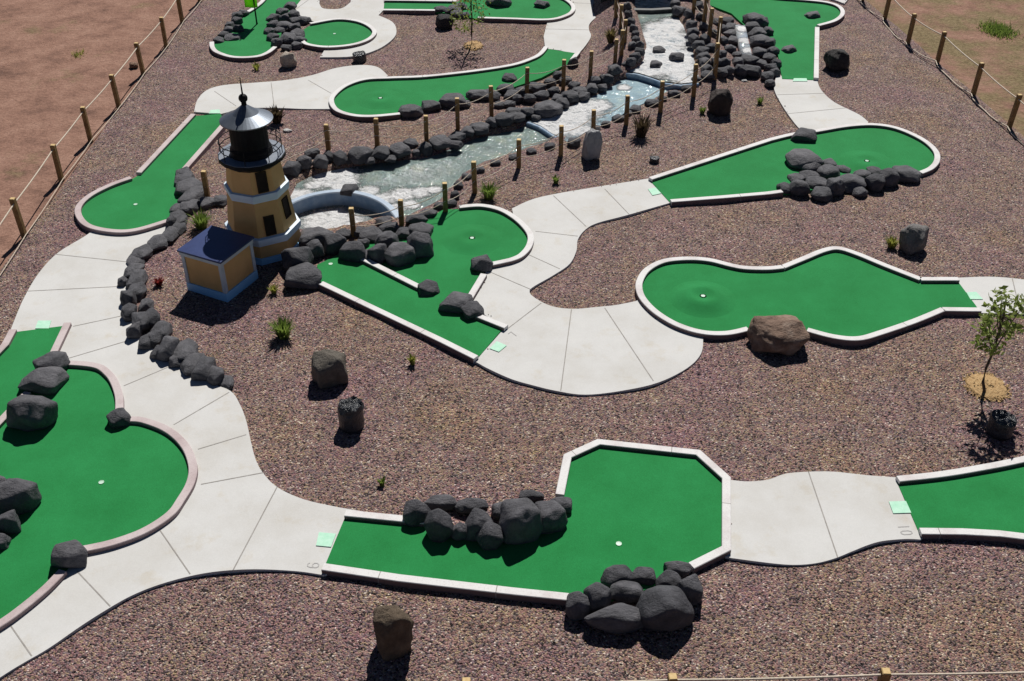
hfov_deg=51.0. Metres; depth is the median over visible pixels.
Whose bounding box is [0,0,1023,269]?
ground
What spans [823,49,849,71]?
boulder
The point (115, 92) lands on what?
fence post
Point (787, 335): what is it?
boulder
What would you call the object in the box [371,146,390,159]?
boulder
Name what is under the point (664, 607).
boulder
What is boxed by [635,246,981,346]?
golf hole
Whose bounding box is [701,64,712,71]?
boulder
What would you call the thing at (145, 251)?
boulder
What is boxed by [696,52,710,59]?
boulder
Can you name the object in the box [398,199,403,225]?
fence post
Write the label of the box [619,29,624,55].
fence post
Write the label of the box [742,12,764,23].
boulder
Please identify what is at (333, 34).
golf hole
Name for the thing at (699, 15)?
boulder
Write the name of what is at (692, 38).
boulder
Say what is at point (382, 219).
boulder
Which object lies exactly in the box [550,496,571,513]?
boulder
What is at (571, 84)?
boulder
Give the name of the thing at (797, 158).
boulder
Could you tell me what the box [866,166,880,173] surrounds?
boulder
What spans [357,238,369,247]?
boulder
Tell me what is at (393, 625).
boulder
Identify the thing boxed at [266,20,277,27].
boulder
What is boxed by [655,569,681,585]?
boulder
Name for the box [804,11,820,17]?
boulder
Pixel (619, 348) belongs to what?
path
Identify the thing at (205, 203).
boulder
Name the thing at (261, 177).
window
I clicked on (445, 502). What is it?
boulder
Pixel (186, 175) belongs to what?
boulder
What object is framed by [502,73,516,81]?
boulder
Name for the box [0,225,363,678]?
path
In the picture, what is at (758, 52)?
boulder
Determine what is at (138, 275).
boulder
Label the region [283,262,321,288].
boulder
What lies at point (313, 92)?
path
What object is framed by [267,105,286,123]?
grass tuft
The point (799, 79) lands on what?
tee marker
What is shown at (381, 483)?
grass tuft
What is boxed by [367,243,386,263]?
boulder
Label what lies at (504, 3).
boulder
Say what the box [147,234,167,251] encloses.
boulder
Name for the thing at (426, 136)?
fence post
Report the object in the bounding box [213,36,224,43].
boulder
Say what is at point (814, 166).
boulder
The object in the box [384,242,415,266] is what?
boulder
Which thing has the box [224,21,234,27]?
boulder
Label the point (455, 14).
boulder
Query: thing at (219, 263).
annex house
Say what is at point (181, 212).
boulder
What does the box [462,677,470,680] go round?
fence post
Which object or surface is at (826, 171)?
boulder
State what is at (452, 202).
boulder
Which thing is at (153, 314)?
boulder
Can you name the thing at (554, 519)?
boulder
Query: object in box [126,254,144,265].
boulder
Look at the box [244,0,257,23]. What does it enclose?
flag
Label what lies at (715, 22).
boulder
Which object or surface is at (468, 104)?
boulder
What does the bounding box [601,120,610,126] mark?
boulder
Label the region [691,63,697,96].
fence post
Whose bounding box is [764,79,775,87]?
boulder
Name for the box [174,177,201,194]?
boulder
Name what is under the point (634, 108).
boulder
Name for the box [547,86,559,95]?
boulder
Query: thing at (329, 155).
boulder
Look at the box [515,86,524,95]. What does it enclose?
boulder
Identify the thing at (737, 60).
boulder
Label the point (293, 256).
boulder
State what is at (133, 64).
boulder
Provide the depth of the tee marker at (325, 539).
14.10 m
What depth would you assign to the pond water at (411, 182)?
22.65 m
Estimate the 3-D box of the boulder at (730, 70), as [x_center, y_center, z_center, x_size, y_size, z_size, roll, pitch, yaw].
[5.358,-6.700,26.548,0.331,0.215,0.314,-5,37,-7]
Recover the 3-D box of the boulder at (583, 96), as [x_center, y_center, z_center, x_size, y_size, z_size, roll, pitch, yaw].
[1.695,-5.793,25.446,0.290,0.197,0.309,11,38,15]
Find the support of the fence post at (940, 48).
on the gravel
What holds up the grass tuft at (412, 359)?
on the gravel
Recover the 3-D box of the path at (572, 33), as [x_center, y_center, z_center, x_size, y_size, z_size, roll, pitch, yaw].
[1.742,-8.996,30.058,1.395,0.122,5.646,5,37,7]
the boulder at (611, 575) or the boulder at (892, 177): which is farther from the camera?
the boulder at (892, 177)
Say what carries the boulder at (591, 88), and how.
on the gravel
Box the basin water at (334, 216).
[297,205,380,228]
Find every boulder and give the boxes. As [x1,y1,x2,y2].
[0,475,5,482]
[0,478,41,515]
[0,509,20,534]
[0,532,11,549]
[6,394,57,431]
[18,366,69,394]
[32,351,69,369]
[50,540,87,567]
[106,407,130,428]
[117,276,127,286]
[120,289,137,305]
[120,303,136,321]
[123,263,144,277]
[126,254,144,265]
[126,269,147,288]
[126,321,142,338]
[128,281,147,300]
[129,62,137,67]
[130,244,152,259]
[131,311,150,331]
[138,298,153,311]
[138,333,154,349]
[145,307,159,328]
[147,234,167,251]
[147,330,161,345]
[150,320,172,338]
[150,345,158,359]
[156,336,179,361]
[162,226,178,242]
[166,215,176,226]
[169,203,179,211]
[169,209,186,215]
[169,355,181,367]
[171,214,187,225]
[172,222,186,235]
[173,338,197,360]
[174,171,194,185]
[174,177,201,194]
[175,166,190,174]
[177,185,203,202]
[180,199,199,213]
[180,353,204,375]
[191,356,216,380]
[199,197,214,209]
[207,366,224,385]
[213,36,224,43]
[213,194,226,205]
[217,31,228,37]
[219,375,234,389]
[223,26,233,32]
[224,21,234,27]
[224,33,240,40]
[231,16,242,24]
[232,11,243,17]
[233,25,243,31]
[239,10,248,15]
[263,27,274,34]
[265,13,280,20]
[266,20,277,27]
[266,33,279,41]
[271,38,282,46]
[274,26,284,33]
[276,7,288,14]
[276,21,292,29]
[278,13,288,21]
[280,32,295,44]
[280,44,291,50]
[280,51,296,67]
[281,246,313,270]
[282,160,302,176]
[283,1,296,9]
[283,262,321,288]
[287,9,299,17]
[288,22,300,30]
[289,17,300,22]
[290,28,304,36]
[291,41,301,49]
[293,36,306,41]
[296,155,311,169]
[298,16,311,24]
[298,226,333,246]
[304,148,319,157]
[306,239,323,258]
[311,349,347,388]
[312,154,327,168]
[324,151,332,161]
[324,233,346,255]
[333,150,347,165]
[335,228,351,238]
[338,241,365,262]
[340,184,358,195]
[347,146,373,164]
[352,50,366,63]
[354,226,364,237]
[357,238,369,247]
[358,225,382,242]
[364,157,374,164]
[364,249,370,259]
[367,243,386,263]
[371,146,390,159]
[373,605,413,660]
[374,231,398,248]
[375,216,391,225]
[378,222,398,232]
[384,155,396,162]
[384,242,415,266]
[389,142,411,157]
[396,227,409,238]
[398,104,423,117]
[403,138,418,148]
[403,499,430,526]
[405,213,427,223]
[407,231,433,257]
[408,222,433,236]
[412,149,420,155]
[417,141,432,156]
[417,279,439,296]
[419,208,437,217]
[421,100,440,111]
[424,494,456,511]
[424,508,453,542]
[429,134,450,149]
[433,202,442,209]
[434,5,446,12]
[435,14,453,29]
[438,93,465,107]
[438,291,472,312]
[444,4,460,12]
[448,132,465,140]
[448,198,456,206]
[450,9,461,17]
[450,140,462,148]
[450,190,459,198]
[451,522,466,540]
[453,180,462,189]
[453,497,488,514]
[455,2,467,9]
[459,126,474,136]
[461,12,469,18]
[461,100,470,107]
[461,301,483,319]
[462,173,471,179]
[465,508,493,540]
[466,89,486,99]
[469,121,489,135]
[471,254,492,272]
[475,521,504,549]
[476,166,484,172]
[480,88,500,100]
[485,0,511,6]
[485,116,497,127]
[490,159,500,165]
[491,501,501,519]
[494,101,504,108]
[494,112,514,125]
[496,83,514,93]
[499,498,542,544]
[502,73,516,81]
[503,90,518,99]
[504,100,515,107]
[505,107,521,112]
[509,153,515,159]
[510,112,525,122]
[512,94,522,103]
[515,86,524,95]
[519,490,543,501]
[520,107,534,117]
[523,93,535,103]
[526,147,536,153]
[529,82,546,92]
[531,114,541,121]
[533,100,562,117]
[534,0,549,8]
[534,90,549,100]
[535,500,567,533]
[543,78,556,86]
[544,142,554,149]
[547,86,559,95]
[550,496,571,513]
[551,94,561,100]
[553,71,561,81]
[555,97,568,108]
[559,76,571,84]
[561,90,578,103]
[565,591,590,620]
[567,57,578,66]
[567,81,580,89]
[567,137,580,146]
[572,86,586,93]
[579,91,589,101]
[581,128,602,160]
[583,582,611,613]
[584,603,642,633]
[586,83,597,93]
[590,76,600,84]
[597,84,606,91]
[600,74,613,83]
[600,564,633,587]
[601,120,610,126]
[608,63,622,74]
[610,580,643,603]
[611,114,623,121]
[623,2,631,10]
[624,10,632,17]
[625,57,635,66]
[627,17,634,24]
[628,41,635,48]
[629,24,637,30]
[629,52,640,61]
[629,104,641,112]
[631,30,639,36]
[632,35,639,41]
[632,566,656,585]
[635,47,644,55]
[636,41,644,47]
[636,585,693,630]
[644,99,658,105]
[650,60,661,67]
[652,46,665,52]
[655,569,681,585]
[663,561,692,577]
[667,90,680,96]
[669,52,683,60]
[670,0,680,6]
[672,5,686,15]
[677,574,702,605]
[681,85,690,90]
[683,8,693,17]
[685,20,697,28]
[686,27,699,35]
[687,33,699,42]
[691,40,704,48]
[695,12,702,20]
[695,46,709,53]
[696,1,702,9]
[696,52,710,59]
[699,22,707,29]
[699,57,711,65]
[700,33,710,42]
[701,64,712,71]
[701,70,714,78]
[706,43,714,51]
[707,29,716,37]
[708,89,732,116]
[711,58,721,65]
[713,18,722,25]
[717,24,728,32]
[717,67,727,76]
[719,50,726,57]
[720,36,727,44]
[720,57,730,66]
[722,17,733,24]
[723,29,735,37]
[724,44,736,52]
[725,65,734,75]
[726,23,736,29]
[728,35,737,45]
[732,51,741,56]
[732,57,743,65]
[733,64,746,76]
[741,54,759,65]
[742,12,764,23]
[745,21,759,31]
[745,64,761,77]
[747,27,766,36]
[747,315,809,355]
[749,34,768,46]
[752,47,767,56]
[755,17,768,26]
[755,59,766,68]
[760,71,773,79]
[762,37,775,47]
[762,53,776,62]
[764,26,773,34]
[764,63,776,71]
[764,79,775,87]
[767,46,779,55]
[770,68,780,76]
[771,58,781,68]
[776,182,789,193]
[781,45,796,52]
[785,148,823,169]
[787,173,804,181]
[789,179,810,195]
[790,127,816,141]
[799,170,819,179]
[801,162,821,171]
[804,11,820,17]
[805,176,826,188]
[810,186,833,201]
[817,164,839,178]
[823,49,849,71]
[823,158,836,165]
[826,177,844,195]
[836,165,850,172]
[838,173,866,192]
[852,186,867,196]
[853,169,870,178]
[864,173,885,192]
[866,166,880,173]
[878,168,899,187]
[892,165,920,182]
[899,223,928,254]
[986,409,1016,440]
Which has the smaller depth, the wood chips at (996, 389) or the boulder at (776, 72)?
the wood chips at (996, 389)
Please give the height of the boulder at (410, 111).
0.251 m
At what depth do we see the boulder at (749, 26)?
29.12 m
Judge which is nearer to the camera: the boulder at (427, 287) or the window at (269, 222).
the boulder at (427, 287)
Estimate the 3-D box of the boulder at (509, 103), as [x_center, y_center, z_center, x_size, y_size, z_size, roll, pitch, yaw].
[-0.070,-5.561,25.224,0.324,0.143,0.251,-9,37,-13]
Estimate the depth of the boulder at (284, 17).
29.73 m
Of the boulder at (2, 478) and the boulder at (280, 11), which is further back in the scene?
the boulder at (280, 11)
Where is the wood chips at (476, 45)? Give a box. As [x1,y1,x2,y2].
[464,40,482,50]
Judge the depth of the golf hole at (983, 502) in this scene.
14.67 m
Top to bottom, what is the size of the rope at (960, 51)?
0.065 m
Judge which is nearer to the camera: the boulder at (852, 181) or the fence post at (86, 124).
the boulder at (852, 181)
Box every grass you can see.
[71,49,86,57]
[976,16,1022,39]
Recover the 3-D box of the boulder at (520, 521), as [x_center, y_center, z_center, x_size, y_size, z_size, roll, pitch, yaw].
[0.115,2.383,14.092,0.588,0.632,0.500,-1,36,-2]
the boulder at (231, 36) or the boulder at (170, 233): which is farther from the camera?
the boulder at (231, 36)
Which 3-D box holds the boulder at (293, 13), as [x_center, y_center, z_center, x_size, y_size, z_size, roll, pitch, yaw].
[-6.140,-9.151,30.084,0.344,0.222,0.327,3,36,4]
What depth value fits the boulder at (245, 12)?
30.05 m
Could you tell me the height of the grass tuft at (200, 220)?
0.349 m
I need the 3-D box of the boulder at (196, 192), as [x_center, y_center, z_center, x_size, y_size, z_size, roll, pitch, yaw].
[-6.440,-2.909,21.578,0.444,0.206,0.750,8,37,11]
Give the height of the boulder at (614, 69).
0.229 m
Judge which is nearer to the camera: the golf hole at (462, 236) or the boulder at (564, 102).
the golf hole at (462, 236)
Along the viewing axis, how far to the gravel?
16.65 m
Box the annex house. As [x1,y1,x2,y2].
[177,225,257,301]
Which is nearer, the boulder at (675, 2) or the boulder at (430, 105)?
the boulder at (430, 105)
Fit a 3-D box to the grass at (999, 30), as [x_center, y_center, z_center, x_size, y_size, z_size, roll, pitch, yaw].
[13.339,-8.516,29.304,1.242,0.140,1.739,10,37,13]
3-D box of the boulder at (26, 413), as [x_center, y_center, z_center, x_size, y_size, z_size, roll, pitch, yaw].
[-7.127,1.049,15.918,0.703,0.595,0.598,5,37,7]
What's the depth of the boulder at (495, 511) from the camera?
14.42 m
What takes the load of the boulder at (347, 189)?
on the basin ledge at (333, 197)
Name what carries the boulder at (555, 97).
on the gravel
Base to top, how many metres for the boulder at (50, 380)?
0.328 m
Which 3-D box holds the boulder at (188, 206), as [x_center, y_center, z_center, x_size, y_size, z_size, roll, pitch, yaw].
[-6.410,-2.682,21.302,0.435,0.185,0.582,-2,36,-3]
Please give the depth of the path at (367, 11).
30.02 m
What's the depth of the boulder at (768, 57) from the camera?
27.43 m
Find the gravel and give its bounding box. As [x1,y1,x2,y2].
[0,0,1023,680]
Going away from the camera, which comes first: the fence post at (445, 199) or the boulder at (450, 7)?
the fence post at (445, 199)
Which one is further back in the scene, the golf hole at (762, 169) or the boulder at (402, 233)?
the golf hole at (762, 169)
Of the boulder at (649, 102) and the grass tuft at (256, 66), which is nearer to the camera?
the boulder at (649, 102)
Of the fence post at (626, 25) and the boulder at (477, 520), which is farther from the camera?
the fence post at (626, 25)
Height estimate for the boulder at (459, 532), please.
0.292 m
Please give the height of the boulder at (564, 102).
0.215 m
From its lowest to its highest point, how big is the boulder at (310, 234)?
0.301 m
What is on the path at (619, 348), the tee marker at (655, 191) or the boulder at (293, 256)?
the tee marker at (655, 191)
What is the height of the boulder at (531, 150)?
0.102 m
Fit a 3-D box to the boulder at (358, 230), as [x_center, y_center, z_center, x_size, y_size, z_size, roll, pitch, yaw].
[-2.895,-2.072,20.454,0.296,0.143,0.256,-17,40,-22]
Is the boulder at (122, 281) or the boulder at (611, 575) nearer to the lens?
the boulder at (611, 575)
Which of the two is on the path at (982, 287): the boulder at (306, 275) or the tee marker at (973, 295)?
the tee marker at (973, 295)
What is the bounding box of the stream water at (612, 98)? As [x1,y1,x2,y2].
[529,79,668,140]
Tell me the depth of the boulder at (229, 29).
29.01 m
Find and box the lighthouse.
[218,78,300,265]
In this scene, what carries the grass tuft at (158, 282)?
on the gravel
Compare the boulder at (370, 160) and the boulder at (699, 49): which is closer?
the boulder at (370, 160)
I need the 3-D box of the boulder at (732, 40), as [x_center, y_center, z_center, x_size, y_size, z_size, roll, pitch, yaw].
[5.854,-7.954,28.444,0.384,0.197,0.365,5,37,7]
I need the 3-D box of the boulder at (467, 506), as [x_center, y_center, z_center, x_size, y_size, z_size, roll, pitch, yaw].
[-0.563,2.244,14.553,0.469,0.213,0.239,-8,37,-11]
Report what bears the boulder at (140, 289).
on the gravel
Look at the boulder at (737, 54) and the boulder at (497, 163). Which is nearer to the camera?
the boulder at (497, 163)
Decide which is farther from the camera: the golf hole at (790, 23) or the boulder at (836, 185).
the golf hole at (790, 23)
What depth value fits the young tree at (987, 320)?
15.75 m
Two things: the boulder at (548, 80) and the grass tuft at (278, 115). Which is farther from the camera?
the boulder at (548, 80)
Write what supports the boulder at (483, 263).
on the gravel
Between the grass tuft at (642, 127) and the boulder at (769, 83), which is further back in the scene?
the boulder at (769, 83)
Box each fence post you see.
[9,197,27,238]
[50,144,64,181]
[80,106,93,142]
[109,74,120,108]
[134,42,145,75]
[159,17,167,47]
[176,0,184,23]
[200,170,210,196]
[323,124,330,150]
[348,207,355,236]
[373,118,379,146]
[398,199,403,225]
[424,115,428,142]
[442,182,447,211]
[455,97,459,129]
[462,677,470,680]
[471,161,476,193]
[489,85,493,116]
[516,138,520,168]
[525,67,529,93]
[559,125,563,156]
[561,59,565,89]
[588,50,593,79]
[591,109,595,128]
[613,39,617,62]
[614,0,618,17]
[619,4,623,27]
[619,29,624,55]
[623,19,627,42]
[624,95,629,124]
[658,80,664,112]
[667,673,677,680]
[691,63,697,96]
[692,0,696,13]
[702,0,708,22]
[707,8,713,38]
[713,42,719,79]
[716,16,722,42]
[877,668,890,680]
[882,0,890,19]
[906,13,916,43]
[935,31,946,62]
[971,62,984,95]
[1007,94,1022,127]
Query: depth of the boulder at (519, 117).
24.33 m
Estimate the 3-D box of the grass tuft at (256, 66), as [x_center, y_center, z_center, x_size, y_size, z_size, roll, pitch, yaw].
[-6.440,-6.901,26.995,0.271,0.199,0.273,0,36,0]
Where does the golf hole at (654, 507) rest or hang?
on the gravel
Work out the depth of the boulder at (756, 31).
28.71 m
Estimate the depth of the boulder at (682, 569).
13.59 m
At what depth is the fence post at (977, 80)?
25.55 m
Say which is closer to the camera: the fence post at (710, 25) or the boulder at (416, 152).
the boulder at (416, 152)
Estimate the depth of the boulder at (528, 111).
24.55 m
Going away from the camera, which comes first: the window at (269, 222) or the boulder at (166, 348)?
the boulder at (166, 348)
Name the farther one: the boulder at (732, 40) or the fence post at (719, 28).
the boulder at (732, 40)
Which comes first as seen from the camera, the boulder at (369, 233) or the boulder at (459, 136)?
the boulder at (369, 233)
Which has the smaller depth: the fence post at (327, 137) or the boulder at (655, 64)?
the fence post at (327, 137)
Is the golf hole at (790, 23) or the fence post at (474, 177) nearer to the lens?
the fence post at (474, 177)
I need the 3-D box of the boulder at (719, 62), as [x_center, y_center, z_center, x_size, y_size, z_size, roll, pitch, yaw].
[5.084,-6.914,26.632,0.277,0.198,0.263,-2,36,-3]
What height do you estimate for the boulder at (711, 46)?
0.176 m
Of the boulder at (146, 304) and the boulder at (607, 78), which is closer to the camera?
the boulder at (146, 304)
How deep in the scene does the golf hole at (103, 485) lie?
15.04 m
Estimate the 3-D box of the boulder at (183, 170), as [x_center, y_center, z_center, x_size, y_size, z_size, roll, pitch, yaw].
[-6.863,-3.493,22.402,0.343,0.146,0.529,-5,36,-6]
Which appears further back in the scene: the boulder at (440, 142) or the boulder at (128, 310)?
the boulder at (440, 142)
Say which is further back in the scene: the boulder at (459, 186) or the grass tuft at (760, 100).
the grass tuft at (760, 100)
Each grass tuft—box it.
[152,276,163,285]
[184,209,214,229]
[251,61,260,70]
[266,313,295,339]
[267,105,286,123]
[267,284,278,293]
[377,475,385,486]
[408,352,415,364]
[477,181,500,199]
[552,174,561,183]
[605,26,618,43]
[627,112,656,137]
[698,106,706,113]
[756,95,763,104]
[884,234,899,248]
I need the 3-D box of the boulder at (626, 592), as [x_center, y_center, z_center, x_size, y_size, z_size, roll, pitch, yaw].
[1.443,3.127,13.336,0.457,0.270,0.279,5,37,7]
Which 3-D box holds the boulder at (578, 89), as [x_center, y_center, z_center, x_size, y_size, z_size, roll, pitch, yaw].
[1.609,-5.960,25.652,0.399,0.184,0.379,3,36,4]
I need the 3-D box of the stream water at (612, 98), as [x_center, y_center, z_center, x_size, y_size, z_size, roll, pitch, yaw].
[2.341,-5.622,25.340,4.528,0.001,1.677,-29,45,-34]
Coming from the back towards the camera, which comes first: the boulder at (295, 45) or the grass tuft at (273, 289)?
the boulder at (295, 45)
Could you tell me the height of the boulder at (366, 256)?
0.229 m
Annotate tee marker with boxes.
[35,321,50,328]
[209,109,219,113]
[316,532,335,546]
[490,341,506,351]
[648,187,660,195]
[793,78,806,80]
[889,501,910,513]
[966,292,982,298]
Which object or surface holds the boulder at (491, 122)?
on the gravel
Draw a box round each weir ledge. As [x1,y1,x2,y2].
[526,121,556,138]
[626,72,698,89]
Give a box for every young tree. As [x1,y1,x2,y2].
[448,0,492,43]
[966,285,1023,391]
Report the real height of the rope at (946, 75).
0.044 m
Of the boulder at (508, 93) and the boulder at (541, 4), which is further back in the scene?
the boulder at (541, 4)
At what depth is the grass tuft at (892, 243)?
20.09 m
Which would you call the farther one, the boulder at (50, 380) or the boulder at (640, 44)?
the boulder at (640, 44)
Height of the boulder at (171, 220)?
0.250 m
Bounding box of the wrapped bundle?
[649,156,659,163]
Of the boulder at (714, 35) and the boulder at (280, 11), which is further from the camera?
the boulder at (280, 11)
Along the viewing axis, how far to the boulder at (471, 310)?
18.15 m
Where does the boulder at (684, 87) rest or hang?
on the gravel
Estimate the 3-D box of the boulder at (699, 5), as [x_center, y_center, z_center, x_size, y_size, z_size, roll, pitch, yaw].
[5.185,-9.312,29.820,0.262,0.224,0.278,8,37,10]
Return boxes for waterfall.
[735,25,751,54]
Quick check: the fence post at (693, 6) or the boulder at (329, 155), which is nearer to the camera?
the boulder at (329, 155)
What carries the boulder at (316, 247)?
on the gravel
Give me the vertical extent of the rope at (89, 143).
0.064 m
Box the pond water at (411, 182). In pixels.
[290,126,549,216]
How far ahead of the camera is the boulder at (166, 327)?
17.77 m
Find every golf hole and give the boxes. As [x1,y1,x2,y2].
[0,322,71,415]
[0,360,197,630]
[74,114,225,235]
[209,0,299,61]
[301,18,376,51]
[317,204,533,363]
[321,439,730,605]
[329,46,580,120]
[383,0,575,23]
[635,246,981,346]
[648,123,939,206]
[710,0,844,80]
[895,456,1023,544]
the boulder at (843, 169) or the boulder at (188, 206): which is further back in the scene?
the boulder at (843, 169)
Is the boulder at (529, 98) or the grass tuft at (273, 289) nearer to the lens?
the grass tuft at (273, 289)
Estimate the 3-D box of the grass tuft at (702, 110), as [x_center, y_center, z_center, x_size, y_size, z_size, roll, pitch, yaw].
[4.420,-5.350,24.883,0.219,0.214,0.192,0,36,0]
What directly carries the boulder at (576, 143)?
on the gravel
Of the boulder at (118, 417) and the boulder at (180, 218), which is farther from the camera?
the boulder at (180, 218)
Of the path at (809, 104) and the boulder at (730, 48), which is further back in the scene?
the boulder at (730, 48)
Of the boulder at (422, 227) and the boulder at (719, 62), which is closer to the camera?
the boulder at (422, 227)
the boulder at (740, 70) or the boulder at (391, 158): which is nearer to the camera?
the boulder at (391, 158)
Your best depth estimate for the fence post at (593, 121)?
23.56 m
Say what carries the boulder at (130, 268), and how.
on the gravel
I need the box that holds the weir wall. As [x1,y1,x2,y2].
[634,7,671,13]
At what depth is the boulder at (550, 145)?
23.32 m
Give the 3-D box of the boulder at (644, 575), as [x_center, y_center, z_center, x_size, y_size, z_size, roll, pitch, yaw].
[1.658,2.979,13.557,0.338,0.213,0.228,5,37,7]
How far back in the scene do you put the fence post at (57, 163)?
22.07 m
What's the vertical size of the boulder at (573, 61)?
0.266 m
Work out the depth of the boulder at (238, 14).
29.94 m
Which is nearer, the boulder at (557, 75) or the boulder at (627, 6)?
the boulder at (557, 75)
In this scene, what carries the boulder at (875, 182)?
on the gravel
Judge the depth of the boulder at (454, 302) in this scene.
18.30 m
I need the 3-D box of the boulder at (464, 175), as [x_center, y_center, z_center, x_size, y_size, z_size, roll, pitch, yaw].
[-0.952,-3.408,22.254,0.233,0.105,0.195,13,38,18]
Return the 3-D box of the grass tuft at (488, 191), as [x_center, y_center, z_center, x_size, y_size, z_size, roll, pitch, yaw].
[-0.466,-2.998,21.560,0.575,0.344,0.569,-14,39,-19]
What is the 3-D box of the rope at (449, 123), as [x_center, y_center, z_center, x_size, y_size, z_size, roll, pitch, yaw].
[-0.637,-5.889,25.137,2.536,0.406,14.151,26,44,31]
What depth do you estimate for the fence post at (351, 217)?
20.21 m
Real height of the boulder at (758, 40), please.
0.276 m
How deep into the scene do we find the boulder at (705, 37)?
27.55 m
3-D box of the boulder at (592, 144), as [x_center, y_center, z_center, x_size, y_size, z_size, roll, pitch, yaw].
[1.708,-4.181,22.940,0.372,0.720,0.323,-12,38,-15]
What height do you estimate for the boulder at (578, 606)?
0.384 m
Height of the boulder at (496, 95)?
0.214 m
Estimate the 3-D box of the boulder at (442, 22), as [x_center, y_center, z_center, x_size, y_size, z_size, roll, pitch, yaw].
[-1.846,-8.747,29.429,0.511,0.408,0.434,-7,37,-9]
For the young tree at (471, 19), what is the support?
on the gravel
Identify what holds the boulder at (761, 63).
on the gravel
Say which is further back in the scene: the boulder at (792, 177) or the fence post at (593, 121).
the fence post at (593, 121)
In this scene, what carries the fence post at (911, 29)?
on the gravel
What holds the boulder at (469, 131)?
on the gravel
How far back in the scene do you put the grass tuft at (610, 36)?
27.99 m
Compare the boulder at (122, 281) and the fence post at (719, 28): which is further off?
the fence post at (719, 28)
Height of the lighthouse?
3.370 m
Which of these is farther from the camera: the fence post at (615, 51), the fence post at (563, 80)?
the fence post at (615, 51)
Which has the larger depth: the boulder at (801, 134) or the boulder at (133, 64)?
the boulder at (133, 64)
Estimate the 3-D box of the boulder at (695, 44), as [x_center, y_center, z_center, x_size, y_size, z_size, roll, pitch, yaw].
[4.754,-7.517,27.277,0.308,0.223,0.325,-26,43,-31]
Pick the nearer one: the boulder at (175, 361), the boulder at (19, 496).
the boulder at (19, 496)
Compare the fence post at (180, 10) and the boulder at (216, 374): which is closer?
the boulder at (216, 374)
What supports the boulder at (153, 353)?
on the path at (239, 512)
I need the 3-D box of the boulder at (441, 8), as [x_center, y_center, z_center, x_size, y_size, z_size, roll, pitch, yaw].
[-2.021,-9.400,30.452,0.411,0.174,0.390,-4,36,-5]
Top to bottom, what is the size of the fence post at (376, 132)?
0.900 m
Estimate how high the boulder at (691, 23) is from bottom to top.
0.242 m
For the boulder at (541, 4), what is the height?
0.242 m
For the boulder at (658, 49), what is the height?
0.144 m
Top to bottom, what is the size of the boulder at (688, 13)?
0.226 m
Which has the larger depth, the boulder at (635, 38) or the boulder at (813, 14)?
the boulder at (813, 14)
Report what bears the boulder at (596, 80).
on the gravel
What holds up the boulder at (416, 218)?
on the gravel
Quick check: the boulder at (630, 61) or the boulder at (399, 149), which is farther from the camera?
the boulder at (630, 61)
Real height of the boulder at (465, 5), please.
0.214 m
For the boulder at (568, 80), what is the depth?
26.19 m
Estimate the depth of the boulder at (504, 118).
24.20 m
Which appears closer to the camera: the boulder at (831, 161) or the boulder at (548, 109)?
the boulder at (831, 161)
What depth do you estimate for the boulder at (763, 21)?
29.32 m
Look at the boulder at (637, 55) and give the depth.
26.64 m
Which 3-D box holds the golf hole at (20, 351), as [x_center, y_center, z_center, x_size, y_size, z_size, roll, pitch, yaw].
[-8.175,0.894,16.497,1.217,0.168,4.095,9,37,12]
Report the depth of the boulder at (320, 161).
22.55 m
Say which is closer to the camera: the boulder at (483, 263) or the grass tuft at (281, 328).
the grass tuft at (281, 328)
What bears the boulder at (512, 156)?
on the gravel
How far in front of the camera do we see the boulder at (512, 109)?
24.64 m
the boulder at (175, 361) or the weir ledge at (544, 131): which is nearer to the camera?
the boulder at (175, 361)
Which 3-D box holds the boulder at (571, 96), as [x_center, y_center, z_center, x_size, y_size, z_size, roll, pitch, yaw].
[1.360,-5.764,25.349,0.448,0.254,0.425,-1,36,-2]
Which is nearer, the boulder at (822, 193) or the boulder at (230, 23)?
the boulder at (822, 193)
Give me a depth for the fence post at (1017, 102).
24.07 m
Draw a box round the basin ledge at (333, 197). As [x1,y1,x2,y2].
[291,189,398,217]
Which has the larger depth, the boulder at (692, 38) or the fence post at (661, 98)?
the boulder at (692, 38)
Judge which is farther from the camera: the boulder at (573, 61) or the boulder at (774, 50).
the boulder at (774, 50)
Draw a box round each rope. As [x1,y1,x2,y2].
[0,0,175,224]
[0,0,201,274]
[203,1,625,177]
[205,8,625,187]
[352,3,718,225]
[354,0,720,215]
[628,671,1023,680]
[860,0,1023,145]
[894,0,1023,104]
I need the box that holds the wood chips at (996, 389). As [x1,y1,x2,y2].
[962,371,1011,401]
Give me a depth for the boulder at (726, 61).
26.61 m
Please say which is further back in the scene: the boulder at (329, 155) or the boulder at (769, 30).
the boulder at (769, 30)
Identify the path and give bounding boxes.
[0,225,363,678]
[194,65,387,114]
[295,0,396,58]
[474,179,702,395]
[544,0,595,52]
[725,471,921,565]
[774,76,867,129]
[831,0,847,4]
[959,277,1023,315]
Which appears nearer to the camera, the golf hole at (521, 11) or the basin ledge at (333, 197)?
the basin ledge at (333, 197)
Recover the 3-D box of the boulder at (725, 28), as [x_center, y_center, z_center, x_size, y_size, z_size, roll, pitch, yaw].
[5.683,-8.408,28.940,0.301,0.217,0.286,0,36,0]
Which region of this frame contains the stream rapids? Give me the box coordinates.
[629,0,697,82]
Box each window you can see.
[255,171,268,193]
[263,215,276,235]
[281,195,291,218]
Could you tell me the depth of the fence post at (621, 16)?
28.48 m
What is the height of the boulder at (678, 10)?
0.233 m
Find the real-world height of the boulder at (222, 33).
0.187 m

